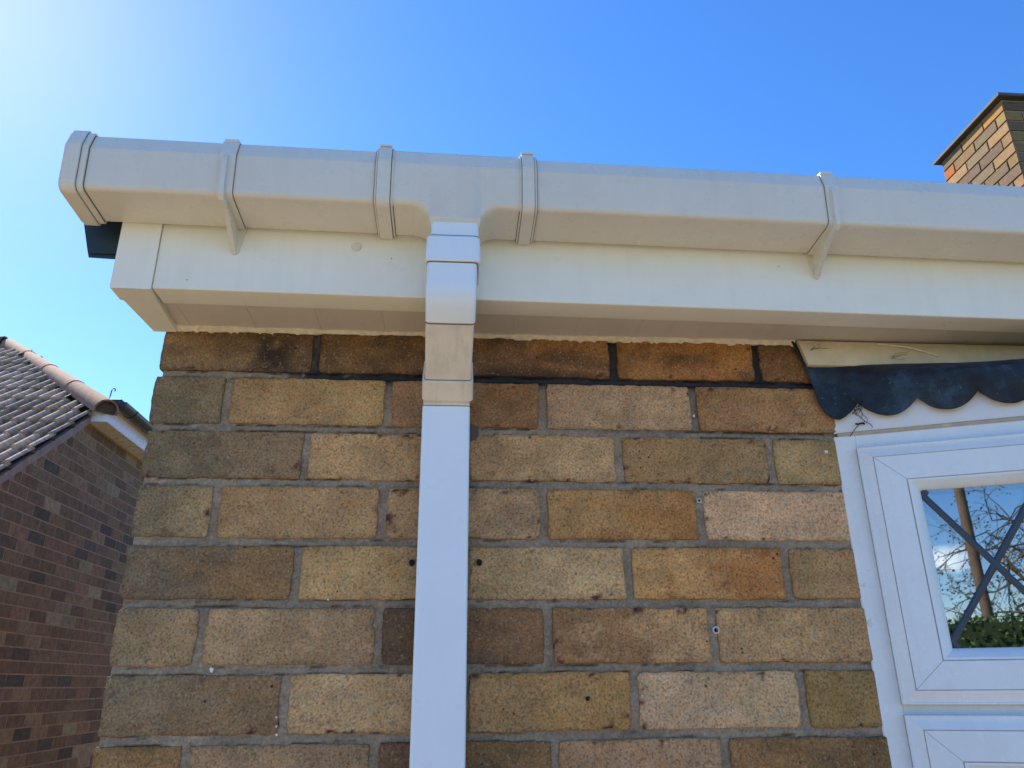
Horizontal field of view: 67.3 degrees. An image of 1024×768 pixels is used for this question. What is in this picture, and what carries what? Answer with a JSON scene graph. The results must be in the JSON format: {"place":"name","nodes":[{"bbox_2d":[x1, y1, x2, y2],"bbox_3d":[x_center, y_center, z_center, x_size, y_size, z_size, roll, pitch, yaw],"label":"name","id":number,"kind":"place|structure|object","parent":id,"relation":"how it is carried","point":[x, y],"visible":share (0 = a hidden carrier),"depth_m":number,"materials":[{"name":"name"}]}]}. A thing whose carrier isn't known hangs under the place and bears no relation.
{"place":"outdoors","nodes":[
{"label":"outdoors","id":0,"kind":"place"},
{"bbox_2d":[0,336,153,767],"bbox_3d":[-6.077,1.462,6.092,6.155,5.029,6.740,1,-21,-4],"label":"brick house","id":1,"kind":"structure","parent":0,"point":[72,448],"depth_m":5.58,"materials":[{"name":"brown brick"}]},
{"bbox_2d":[0,0,1023,623],"label":"sky","id":2,"kind":"structure","parent":0,"point":[872,89],"materials":[{"name":"blue"}]},
{"label":"ground","id":3,"kind":"structure","parent":0,"visible":0},
{"bbox_2d":[84,92,1023,767],"bbox_3d":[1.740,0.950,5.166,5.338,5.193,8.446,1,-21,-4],"label":"brick house","id":4,"kind":"structure","parent":3,"relation":"on","point":[738,508],"depth_m":1.07,"materials":[{"name":"brown brick"}]},
{"bbox_2d":[409,222,480,767],"bbox_3d":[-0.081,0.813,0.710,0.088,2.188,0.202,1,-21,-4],"label":"downpipe","id":5,"kind":"object","parent":4,"relation":"attached to","point":[438,705],"visible":1,"depth_m":0.97,"materials":[{"name":"white plastic"}]},
{"bbox_2d":[58,130,1023,279],"bbox_3d":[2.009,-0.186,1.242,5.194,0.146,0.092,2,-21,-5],"label":"gutter","id":6,"kind":"object","parent":4,"relation":"attached to","point":[236,188],"visible":0.91,"depth_m":1.04,"materials":[{"name":"white plastic"}]},
{"bbox_2d":[833,391,1023,767],"bbox_3d":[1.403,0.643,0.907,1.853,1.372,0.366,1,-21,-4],"label":"window","id":7,"kind":"structure","parent":4,"relation":"in","point":[943,704],"depth_m":1.05,"materials":[{"name":"plastic"}]}
]}

